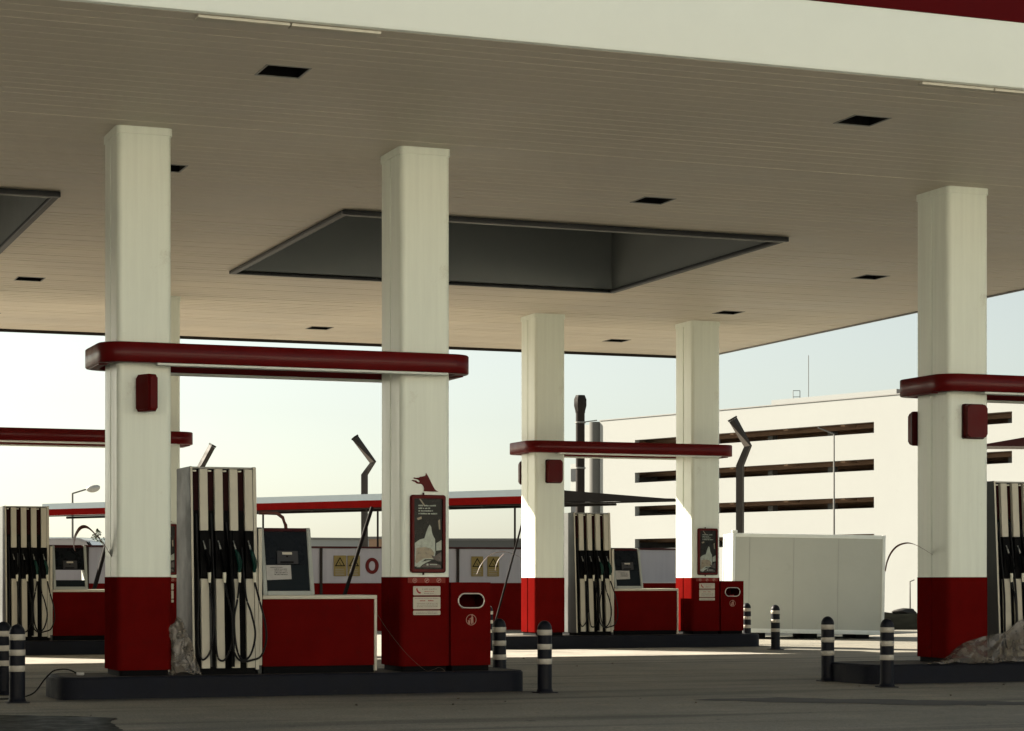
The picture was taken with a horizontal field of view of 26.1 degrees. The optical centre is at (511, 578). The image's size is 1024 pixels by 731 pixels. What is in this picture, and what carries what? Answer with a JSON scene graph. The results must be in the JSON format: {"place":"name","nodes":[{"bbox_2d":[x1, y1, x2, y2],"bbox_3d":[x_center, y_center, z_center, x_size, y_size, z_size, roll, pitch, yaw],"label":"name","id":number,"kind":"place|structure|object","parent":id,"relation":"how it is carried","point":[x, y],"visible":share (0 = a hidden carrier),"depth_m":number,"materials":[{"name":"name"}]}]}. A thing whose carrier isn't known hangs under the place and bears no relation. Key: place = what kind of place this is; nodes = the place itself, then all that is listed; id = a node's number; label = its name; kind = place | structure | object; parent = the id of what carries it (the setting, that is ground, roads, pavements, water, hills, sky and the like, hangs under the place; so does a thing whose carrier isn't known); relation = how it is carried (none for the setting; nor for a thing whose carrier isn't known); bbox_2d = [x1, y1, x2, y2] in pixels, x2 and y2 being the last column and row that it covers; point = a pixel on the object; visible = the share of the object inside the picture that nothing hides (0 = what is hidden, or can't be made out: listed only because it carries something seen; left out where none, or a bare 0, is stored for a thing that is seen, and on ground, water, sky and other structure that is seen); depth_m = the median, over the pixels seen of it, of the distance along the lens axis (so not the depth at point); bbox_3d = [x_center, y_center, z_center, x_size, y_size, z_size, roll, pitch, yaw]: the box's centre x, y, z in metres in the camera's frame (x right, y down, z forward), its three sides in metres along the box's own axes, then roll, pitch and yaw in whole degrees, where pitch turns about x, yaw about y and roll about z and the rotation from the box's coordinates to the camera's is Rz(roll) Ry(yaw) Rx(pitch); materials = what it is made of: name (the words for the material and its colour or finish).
{"place":"outdoors","nodes":[
{"label":"outdoors","id":0,"kind":"place"},
{"bbox_2d":[25,640,104,655],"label":"pump island","id":1,"kind":"structure","parent":0,"point":[66,647],"depth_m":40.17,"materials":[{"name":"grey paint"}]},
{"bbox_2d":[0,506,54,640],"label":"fuel pump","id":2,"kind":"object","parent":1,"relation":"on","point":[25,594],"visible":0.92,"depth_m":40.33,"materials":[{"name":"white metal"}]},
{"bbox_2d":[49,545,104,639],"bbox_3d":[-7.902,0.259,41.064,1.472,1.742,0.824,0,0,-21],"label":"service counter","id":3,"kind":"object","parent":1,"relation":"on","point":[79,614],"visible":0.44,"depth_m":40.61,"materials":[{"name":"red paint"}]},
{"bbox_2d":[52,545,87,588],"bbox_3d":[-8.187,-0.209,40.806,0.630,0.810,0.538,0,0,-21],"label":"payment terminal","id":4,"kind":"object","parent":3,"relation":"on","point":[67,558],"visible":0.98,"depth_m":40.66,"materials":[{"name":"black"}]},
{"bbox_2d":[171,296,180,624],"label":"canopy column","id":5,"kind":"structure","parent":1,"relation":"on","point":[175,380],"depth_m":41.16,"materials":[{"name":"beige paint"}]},
{"bbox_2d":[171,524,176,574],"bbox_3d":[-6.445,-0.547,41.067,0.450,1.002,0.058,0,0,-21],"label":"poster case","id":6,"kind":"object","parent":5,"relation":"attached to","point":[173,549],"visible":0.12,"depth_m":41.12,"materials":[{"name":"red plastic"}]},
{"bbox_2d":[171,578,176,601],"bbox_3d":[-6.461,0.213,41.081,0.480,0.455,0.012,0,0,-21],"label":"notice panel","id":7,"kind":"object","parent":5,"relation":"attached to","point":[172,588],"visible":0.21,"depth_m":41.13,"materials":[{"name":"grey"}]},
{"bbox_2d":[49,537,104,543],"bbox_3d":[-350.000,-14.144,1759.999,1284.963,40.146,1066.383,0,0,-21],"label":"hill","id":8,"kind":"structure","parent":0,"point":[82,537],"depth_m":1663.68,"materials":[{"name":"grey"}]},
{"bbox_2d":[91,528,104,544],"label":"tree","id":9,"kind":"object","parent":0,"point":[97,532],"visible":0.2,"depth_m":260.02,"materials":[{"name":"green plant"}]},
{"bbox_2d":[42,489,675,546],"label":"awning roof","id":10,"kind":"structure","parent":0,"point":[492,499],"depth_m":60.72,"materials":[{"name":"red paint"}]},
{"bbox_2d":[54,545,675,630],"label":"boundary wall","id":11,"kind":"structure","parent":0,"point":[658,567],"depth_m":59.46,"materials":[{"name":"grey paint"}]},
{"bbox_2d":[92,543,104,588],"bbox_3d":[-10.252,-0.258,55.000,0.110,2.584,3.072,0,0,2],"label":"leaning strut","id":12,"kind":"object","parent":11,"relation":"attached to","point":[98,573],"visible":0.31,"depth_m":54.90,"materials":[{"name":"black paint"}]},
{"bbox_2d":[334,555,345,575],"bbox_3d":[-4.530,-0.342,58.234,0.340,0.540,0.018,0,0,-21],"label":"warning sign","id":13,"kind":"object","parent":11,"relation":"attached to","point":[339,565],"visible":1,"depth_m":58.23,"materials":[{"name":"yellow"}]},
{"bbox_2d":[348,556,359,575],"bbox_3d":[-4.176,-0.342,58.371,0.340,0.540,0.018,0,0,-21],"label":"warning sign","id":14,"kind":"object","parent":11,"relation":"attached to","point":[357,567],"visible":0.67,"depth_m":58.38,"materials":[{"name":"yellow"}]},
{"bbox_2d":[343,506,373,594],"bbox_3d":[-4.067,-0.471,57.400,0.104,2.891,2.581,0,0,17],"label":"leaning strut","id":15,"kind":"object","parent":11,"relation":"attached to","point":[353,566],"visible":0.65,"depth_m":57.56,"materials":[{"name":"black paint"}]},
{"bbox_2d":[471,556,482,575],"bbox_3d":[-0.936,-0.332,59.614,0.340,0.540,0.018,0,0,-21],"label":"warning sign","id":16,"kind":"object","parent":11,"relation":"attached to","point":[476,561],"visible":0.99,"depth_m":59.60,"materials":[{"name":"yellow"}]},
{"bbox_2d":[487,556,498,575],"bbox_3d":[-0.506,-0.332,59.779,0.340,0.540,0.018,0,0,-21],"label":"warning sign","id":17,"kind":"object","parent":11,"relation":"attached to","point":[491,564],"visible":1,"depth_m":59.77,"materials":[{"name":"yellow"}]},
{"bbox_2d":[25,631,762,663],"bbox_3d":[-16.462,1.384,42.885,40.000,0.001,19.928,0,0,-21],"label":"concrete apron","id":18,"kind":"object","parent":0,"point":[100,659],"visible":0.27,"depth_m":40.94,"materials":[{"name":"grey concrete"}]},
{"bbox_2d":[491,607,492,650],"bbox_3d":[-0.454,0.948,42.560,0.250,0.880,0.250,0,1,-31],"label":"bollard","id":19,"kind":"object","parent":18,"relation":"on","point":[491,625],"visible":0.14,"depth_m":42.50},
{"bbox_2d":[0,630,1023,730],"bbox_3d":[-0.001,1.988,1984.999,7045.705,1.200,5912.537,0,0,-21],"label":"ground","id":20,"kind":"structure","parent":0,"point":[599,694],"depth_m":24.41,"materials":[{"name":"concrete"}]},
{"bbox_2d":[0,621,10,695],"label":"bollard","id":21,"kind":"object","parent":20,"relation":"on","point":[5,627],"visible":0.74,"depth_m":26.29,"materials":[{"name":"black plastic"}]},
{"bbox_2d":[5,624,29,702],"bbox_3d":[-5.541,0.948,24.759,0.250,0.880,0.250,0,0,-21],"label":"bollard","id":22,"kind":"object","parent":20,"relation":"on","point":[16,663],"visible":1,"depth_m":24.68,"materials":[{"name":"black plastic"}]},
{"bbox_2d":[0,715,124,730],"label":"wet patch","id":23,"kind":"object","parent":20,"relation":"on","point":[34,723],"visible":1,"depth_m":21.14,"materials":[{"name":"grey asphalt"}]},
{"bbox_2d":[49,538,100,544],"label":"parked van","id":24,"kind":"object","parent":20,"relation":"on","point":[65,541],"visible":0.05,"depth_m":67.05,"materials":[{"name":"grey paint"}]},
{"bbox_2d":[71,485,99,537],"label":"street lamp","id":25,"kind":"object","parent":20,"relation":"on","point":[93,488],"visible":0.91,"depth_m":109.94,"materials":[{"name":"metal"}]},
{"bbox_2d":[197,443,215,466],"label":"bent mast","id":26,"kind":"object","parent":20,"relation":"on","point":[207,454],"visible":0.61,"depth_m":79.93,"materials":[{"name":"metal"}]},
{"bbox_2d":[46,667,531,700],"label":"pump island","id":27,"kind":"structure","parent":20,"relation":"on","point":[107,686],"depth_m":26.09,"materials":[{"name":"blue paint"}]},
{"bbox_2d":[0,668,83,699],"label":"power cable","id":28,"kind":"object","parent":27,"relation":"on","point":[79,673],"visible":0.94,"depth_m":25.61,"materials":[{"name":"black rubber"}]},
{"bbox_2d":[104,125,171,675],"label":"canopy column","id":29,"kind":"structure","parent":27,"relation":"on","point":[137,443],"depth_m":25.74,"materials":[{"name":"beige paint"}]},
{"bbox_2d":[73,525,111,556],"bbox_3d":[-4.920,-0.438,25.918,0.443,0.386,0.150,0,0,-21],"label":"loose strap","id":30,"kind":"object","parent":29,"relation":"attached to","point":[79,529],"visible":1,"depth_m":25.87,"materials":[{"name":"black rubber"}]},
{"bbox_2d":[136,374,157,411],"bbox_3d":[-4.218,-2.147,25.587,0.307,0.430,0.156,0,0,45],"label":"wall box","id":31,"kind":"object","parent":29,"relation":"attached to","point":[146,392],"visible":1,"depth_m":25.49,"materials":[{"name":"red plastic"}]},
{"bbox_2d":[85,341,468,382],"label":"loop beam","id":32,"kind":"structure","parent":29,"relation":"attached to","point":[225,361],"depth_m":26.22,"materials":[{"name":"red metal"}]},
{"bbox_2d":[0,0,1023,357],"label":"station canopy","id":33,"kind":"object","parent":29,"relation":"on","point":[564,132],"visible":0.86,"depth_m":27.29,"materials":[{"name":"white metal"}]},
{"bbox_2d":[14,276,44,281],"bbox_3d":[-8.464,-5.408,38.793,0.480,0.308,0.514,0,0,-21],"label":"recessed light","id":34,"kind":"object","parent":33,"relation":"attached to","point":[35,279],"visible":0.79,"depth_m":39.00,"materials":[{"name":"black"}]},
{"bbox_2d":[171,164,188,172],"bbox_3d":[-4.433,-5.408,28.290,0.480,0.308,0.514,0,0,-21],"label":"recessed light","id":35,"kind":"object","parent":33,"relation":"attached to","point":[175,168],"visible":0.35,"depth_m":28.57,"materials":[{"name":"black"}]},
{"bbox_2d":[255,64,311,78],"bbox_3d":[-2.372,-5.408,22.922,0.480,0.308,0.514,0,0,-21],"label":"recessed light","id":36,"kind":"object","parent":33,"relation":"attached to","point":[280,71],"visible":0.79,"depth_m":23.14,"materials":[{"name":"black"}]},
{"bbox_2d":[306,326,333,329],"bbox_3d":[-4.040,-5.408,46.383,0.480,0.308,0.514,0,0,-21],"label":"recessed light","id":37,"kind":"object","parent":33,"relation":"attached to","point":[318,328],"visible":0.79,"depth_m":46.61,"materials":[{"name":"black"}]},
{"bbox_2d":[602,339,628,341],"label":"recessed light","id":38,"kind":"object","parent":33,"relation":"attached to","point":[616,340],"visible":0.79,"depth_m":49.03,"materials":[{"name":"black"}]},
{"bbox_2d":[630,196,675,204],"bbox_3d":[1.962,-5.408,30.745,0.480,0.308,0.514,0,0,-21],"label":"recessed light","id":39,"kind":"object","parent":33,"relation":"attached to","point":[652,200],"visible":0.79,"depth_m":30.97,"materials":[{"name":"black"}]},
{"bbox_2d":[712,310,744,314],"bbox_3d":[4.279,-5.408,43.685,0.480,0.308,0.514,0,0,-21],"label":"recessed light","id":40,"kind":"object","parent":33,"relation":"attached to","point":[729,312],"visible":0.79,"depth_m":43.91,"materials":[{"name":"black"}]},
{"bbox_2d":[833,115,891,126],"bbox_3d":[4.023,-5.408,25.377,0.480,0.308,0.514,0,0,-21],"label":"recessed light","id":41,"kind":"object","parent":33,"relation":"attached to","point":[861,120],"visible":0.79,"depth_m":25.61,"materials":[{"name":"black"}]},
{"bbox_2d":[851,274,888,279],"bbox_3d":[6.250,-5.408,38.550,0.480,0.308,0.514,0,0,-21],"label":"recessed light","id":42,"kind":"object","parent":33,"relation":"attached to","point":[870,277],"visible":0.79,"depth_m":38.77,"materials":[{"name":"black"}]},
{"bbox_2d":[169,617,200,674],"bbox_3d":[-3.833,0.785,25.911,0.393,0.683,0.239,0,0,-21],"label":"plastic sheet","id":43,"kind":"object","parent":27,"relation":"on","point":[182,645],"visible":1,"depth_m":25.85,"materials":[{"name":"grey"}]},
{"bbox_2d":[177,466,266,674],"bbox_3d":[-3.475,-0.100,26.457,0.875,2.460,0.990,0,0,-21],"label":"fuel pump","id":44,"kind":"object","parent":27,"relation":"on","point":[218,597],"visible":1,"depth_m":26.17,"materials":[{"name":"white metal"}]},
{"bbox_2d":[257,527,376,673],"bbox_3d":[-2.469,0.259,26.911,1.472,1.742,0.824,0,0,-21],"label":"service counter","id":45,"kind":"object","parent":27,"relation":"on","point":[321,633],"visible":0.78,"depth_m":26.53,"materials":[{"name":"red metal"}]},
{"bbox_2d":[258,511,287,527],"bbox_3d":[-2.890,-0.321,26.794,0.367,0.997,0.044,0,0,-21],"label":"vent pipe","id":46,"kind":"object","parent":45,"relation":"on","point":[278,514],"visible":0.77,"depth_m":26.78,"materials":[{"name":"metal"}]},
{"bbox_2d":[262,528,314,594],"bbox_3d":[-2.754,-0.209,26.653,0.630,0.810,0.538,0,0,-21],"label":"payment terminal","id":47,"kind":"object","parent":45,"relation":"on","point":[287,566],"visible":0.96,"depth_m":26.50,"materials":[{"name":"black plastic"}]},
{"bbox_2d":[379,617,444,670],"bbox_3d":[-1.216,0.782,26.809,0.820,0.691,0.109,0,0,-9],"label":"loose wire","id":48,"kind":"object","parent":27,"relation":"on","point":[407,654],"visible":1,"depth_m":26.77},
{"bbox_2d":[381,146,449,671],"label":"canopy column","id":49,"kind":"structure","parent":27,"relation":"on","point":[415,286],"depth_m":26.99,"materials":[{"name":"white paint"}]},
{"bbox_2d":[412,473,437,491],"bbox_3d":[-1.059,-1.177,26.954,0.345,0.226,0.011,0,0,-21],"label":"dog head emblem","id":50,"kind":"object","parent":49,"relation":"attached to","point":[425,482],"visible":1,"depth_m":26.95,"materials":[{"name":"red plastic"}]},
{"bbox_2d":[408,578,444,614],"bbox_3d":[-1.039,0.213,26.956,0.480,0.455,0.012,0,0,-21],"label":"notice panel","id":51,"kind":"object","parent":49,"relation":"attached to","point":[426,602],"visible":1,"depth_m":26.95,"materials":[{"name":"white"}]},
{"bbox_2d":[410,493,445,574],"bbox_3d":[-1.023,-0.547,26.942,0.450,1.002,0.058,0,0,-21],"label":"poster case","id":52,"kind":"object","parent":49,"relation":"attached to","point":[427,533],"visible":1,"depth_m":26.94,"materials":[{"name":"black plastic"}]},
{"bbox_2d":[446,582,490,670],"bbox_3d":[-0.605,0.588,27.449,0.520,1.085,0.574,0,0,-21],"label":"litter bin","id":53,"kind":"object","parent":27,"relation":"on","point":[469,626],"visible":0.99,"depth_m":27.20,"materials":[{"name":"red metal"}]},
{"bbox_2d":[311,538,368,546],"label":"warehouse","id":54,"kind":"structure","parent":20,"relation":"on","point":[334,541],"depth_m":140.22,"materials":[{"name":"metal"}]},
{"bbox_2d":[351,434,375,546],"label":"bent mast","id":55,"kind":"object","parent":20,"relation":"on","point":[360,445],"visible":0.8,"depth_m":79.93,"materials":[{"name":"metal"}]},
{"bbox_2d":[368,537,381,546],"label":"utility hut","id":56,"kind":"object","parent":20,"relation":"on","point":[372,541],"visible":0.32,"depth_m":118.00,"materials":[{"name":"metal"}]},
{"bbox_2d":[449,538,521,546],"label":"warehouse","id":57,"kind":"structure","parent":20,"relation":"on","point":[481,542],"depth_m":142.00,"materials":[{"name":"metal"}]},
{"bbox_2d":[492,618,505,667],"bbox_3d":[-0.163,0.948,28.401,0.250,0.880,0.250,-1,0,-30],"label":"bollard","id":58,"kind":"object","parent":20,"relation":"on","point":[499,642],"visible":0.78,"depth_m":28.33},
{"bbox_2d":[495,522,521,619],"bbox_3d":[-0.097,-0.106,56.200,0.052,2.849,1.638,0,0,28],"label":"leaning strut","id":59,"kind":"object","parent":20,"relation":"on","point":[508,573],"visible":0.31,"depth_m":56.21,"materials":[{"name":"black paint"}]},
{"bbox_2d":[532,620,557,692],"bbox_3d":[0.398,0.948,26.919,0.250,0.880,0.250,0,0,-24],"label":"bollard","id":60,"kind":"object","parent":20,"relation":"on","point":[544,654],"visible":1,"depth_m":26.84,"materials":[{"name":"black plastic"}]},
{"bbox_2d":[574,395,596,512],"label":"chimney pipe","id":61,"kind":"object","parent":20,"relation":"on","point":[580,403],"visible":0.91,"depth_m":117.78,"materials":[{"name":"metal"}]},
{"bbox_2d":[506,633,768,649],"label":"pump island","id":62,"kind":"structure","parent":20,"relation":"on","point":[525,642],"depth_m":44.25,"materials":[{"name":"blue paint"}]},
{"bbox_2d":[521,313,564,635],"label":"canopy column","id":63,"kind":"structure","parent":62,"relation":"on","point":[542,588],"depth_m":43.92,"materials":[{"name":"white paint"}]},
{"bbox_2d":[518,461,521,484],"bbox_3d":[0.294,-2.132,44.663,0.340,0.470,0.128,0,0,-21],"label":"wall box","id":64,"kind":"object","parent":63,"relation":"attached to","point":[520,472],"visible":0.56,"depth_m":44.55,"materials":[{"name":"red plastic"}]},
{"bbox_2d":[545,459,562,482],"bbox_3d":[0.842,-2.132,43.848,0.340,0.470,0.128,0,0,-21],"label":"wall box","id":65,"kind":"object","parent":63,"relation":"attached to","point":[553,470],"visible":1,"depth_m":43.80,"materials":[{"name":"red plastic"}]},
{"bbox_2d":[510,440,731,459],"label":"loop beam","id":66,"kind":"structure","parent":63,"relation":"attached to","point":[619,450],"depth_m":44.29,"materials":[{"name":"red metal"}]},
{"bbox_2d":[563,512,617,634],"bbox_3d":[1.554,-0.100,44.637,0.875,2.460,0.990,0,0,-21],"label":"fuel pump","id":67,"kind":"object","parent":62,"relation":"on","point":[588,575],"visible":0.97,"depth_m":44.35,"materials":[{"name":"white metal"}]},
{"bbox_2d":[611,548,678,634],"bbox_3d":[2.554,0.259,45.077,1.472,1.742,0.824,0,0,-21],"label":"service counter","id":68,"kind":"object","parent":62,"relation":"on","point":[647,611],"visible":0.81,"depth_m":44.71,"materials":[{"name":"red paint"}]},
{"bbox_2d":[614,548,642,587],"bbox_3d":[2.269,-0.209,44.819,0.630,0.810,0.538,0,0,-21],"label":"payment terminal","id":69,"kind":"object","parent":68,"relation":"on","point":[627,569],"visible":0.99,"depth_m":44.67,"materials":[{"name":"black plastic"}]},
{"bbox_2d":[675,320,719,633],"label":"canopy column","id":70,"kind":"structure","parent":62,"relation":"on","point":[697,411],"depth_m":45.15,"materials":[{"name":"white paint"}]},
{"bbox_2d":[696,578,717,599],"bbox_3d":[3.978,0.213,45.110,0.480,0.455,0.012,0,0,-21],"label":"notice panel","id":71,"kind":"object","parent":70,"relation":"attached to","point":[706,593],"visible":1,"depth_m":45.10,"materials":[{"name":"grey"}]},
{"bbox_2d":[697,527,717,575],"bbox_3d":[3.994,-0.552,45.096,0.450,1.002,0.058,0,0,-21],"label":"poster case","id":72,"kind":"object","parent":70,"relation":"attached to","point":[707,551],"visible":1,"depth_m":45.09,"materials":[{"name":"red plastic"}]},
{"bbox_2d":[718,581,743,633],"bbox_3d":[4.420,0.588,45.606,0.520,1.085,0.574,0,0,-21],"label":"litter bin","id":73,"kind":"object","parent":62,"relation":"on","point":[731,614],"visible":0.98,"depth_m":45.35,"materials":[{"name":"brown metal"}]},
{"bbox_2d":[728,416,751,532],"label":"bent mast","id":74,"kind":"object","parent":20,"relation":"on","point":[734,422],"visible":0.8,"depth_m":79.90,"materials":[{"name":"metal"}]},
{"bbox_2d":[743,603,750,632],"bbox_3d":[4.952,0.948,46.626,0.250,0.880,0.250,1,-1,-37],"label":"bollard","id":75,"kind":"object","parent":20,"relation":"on","point":[747,617],"visible":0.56,"depth_m":46.55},
{"bbox_2d":[768,605,783,649],"bbox_3d":[5.162,0.948,43.326,0.250,0.880,0.250,-1,0,-21],"label":"bollard","id":76,"kind":"object","parent":20,"relation":"on","point":[775,627],"visible":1,"depth_m":43.25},
{"bbox_2d":[570,389,1023,612],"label":"parking building","id":77,"kind":"structure","parent":20,"relation":"on","point":[788,477],"depth_m":156.02,"materials":[{"name":"concrete"}]},
{"bbox_2d":[808,355,808,396],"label":"roof antenna","id":78,"kind":"object","parent":77,"relation":"on","point":[808,375],"visible":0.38,"depth_m":159.97,"materials":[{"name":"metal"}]},
{"bbox_2d":[722,530,885,638],"bbox_3d":[6.826,0.179,52.140,3.550,2.540,2.320,1,0,0],"label":"storage cabin","id":79,"kind":"object","parent":20,"relation":"on","point":[806,583],"visible":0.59,"depth_m":51.03,"materials":[{"name":"grey metal"}]},
{"bbox_2d":[816,616,833,681],"bbox_3d":[4.280,0.948,29.973,0.250,0.880,0.250,0,0,-15],"label":"bollard","id":80,"kind":"object","parent":20,"relation":"on","point":[827,641],"visible":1,"depth_m":29.90,"materials":[{"name":"black plastic"}]},
{"bbox_2d":[818,427,834,534],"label":"street lamp","id":81,"kind":"object","parent":20,"relation":"on","point":[833,479],"visible":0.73,"depth_m":99.97,"materials":[{"name":"metal"}]},
{"bbox_2d":[692,697,1023,704],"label":"tyre mark patch","id":82,"kind":"object","parent":20,"relation":"on","point":[887,701],"visible":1,"depth_m":24.93,"materials":[{"name":"black asphalt"}]},
{"bbox_2d":[875,618,898,687],"bbox_3d":[4.799,0.948,28.297,0.250,0.880,0.250,0,0,-7],"label":"bollard","id":83,"kind":"object","parent":20,"relation":"on","point":[887,653],"visible":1,"depth_m":28.22,"materials":[{"name":"black plastic"}]},
{"bbox_2d":[909,580,913,607],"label":"street lamp","id":84,"kind":"object","parent":20,"relation":"on","point":[910,593],"visible":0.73,"depth_m":139.97,"materials":[{"name":"metal"}]},
{"bbox_2d":[832,660,1023,684],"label":"pump island","id":85,"kind":"structure","parent":20,"relation":"on","point":[905,672],"depth_m":29.41,"materials":[{"name":"blue paint"}]},
{"bbox_2d":[916,186,987,662],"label":"canopy column","id":86,"kind":"structure","parent":85,"relation":"on","point":[952,462],"depth_m":29.74,"materials":[{"name":"white paint"}]},
{"bbox_2d":[885,542,932,570],"bbox_3d":[5.354,-0.294,29.841,0.727,0.395,0.057,0,0,-21],"label":"loose strap","id":87,"kind":"object","parent":86,"relation":"hanging from","point":[894,548],"visible":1,"depth_m":29.76,"materials":[{"name":"black rubber"}]},
{"bbox_2d":[908,411,917,445],"bbox_3d":[5.623,-2.062,30.459,0.340,0.470,0.128,0,0,-21],"label":"wall box","id":88,"kind":"object","parent":86,"relation":"attached to","point":[912,428],"visible":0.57,"depth_m":30.36,"materials":[{"name":"red plastic"}]},
{"bbox_2d":[900,373,1023,403],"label":"loop beam","id":89,"kind":"structure","parent":86,"relation":"attached to","point":[1008,389],"depth_m":29.58,"materials":[{"name":"red metal"}]},
{"bbox_2d":[962,404,987,438],"bbox_3d":[6.213,-2.112,29.661,0.340,0.470,0.128,0,0,-21],"label":"wall box","id":90,"kind":"object","parent":86,"relation":"attached to","point":[974,421],"visible":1,"depth_m":29.61,"materials":[{"name":"red plastic"}]},
{"bbox_2d":[929,619,1023,663],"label":"plastic sheet","id":91,"kind":"object","parent":85,"relation":"on","point":[1013,635],"visible":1,"depth_m":29.67,"materials":[{"name":"plastic"}]},
{"bbox_2d":[987,481,1023,661],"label":"fuel pump","id":92,"kind":"object","parent":85,"relation":"on","point":[1005,556],"visible":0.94,"depth_m":30.08,"materials":[{"name":"white metal"}]},
{"bbox_2d":[987,437,1023,448],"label":"wedge roof","id":93,"kind":"structure","parent":20,"relation":"on","point":[1017,443],"depth_m":60.00,"materials":[{"name":"metal"}]},
{"bbox_2d":[0,290,1023,537],"label":"sky","id":94,"kind":"structure","parent":0,"point":[297,435],"materials":[{"name":"white"}]},
{"bbox_2d":[884,612,916,629],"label":"earth bank","id":95,"kind":"structure","parent":0,"point":[908,621],"depth_m":60.76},
{"bbox_2d":[892,608,916,613],"bbox_3d":[10.976,0.941,62.000,0.730,0.245,0.560,0,0,-21],"label":"dark bundle","id":96,"kind":"object","parent":95,"relation":"on","point":[903,610],"visible":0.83,"depth_m":61.80,"materials":[{"name":"black fabric"}]},
{"bbox_3d":[-9.843,-2.065,40.235,0.668,6.390,0.848,0,0,-21],"label":"canopy column","id":97,"kind":"object","parent":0,"visible":0},
{"bbox_2d":[0,427,192,447],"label":"loop beam","id":98,"kind":"structure","parent":97,"relation":"attached to","point":[54,437],"depth_m":40.26,"materials":[{"name":"red metal"}]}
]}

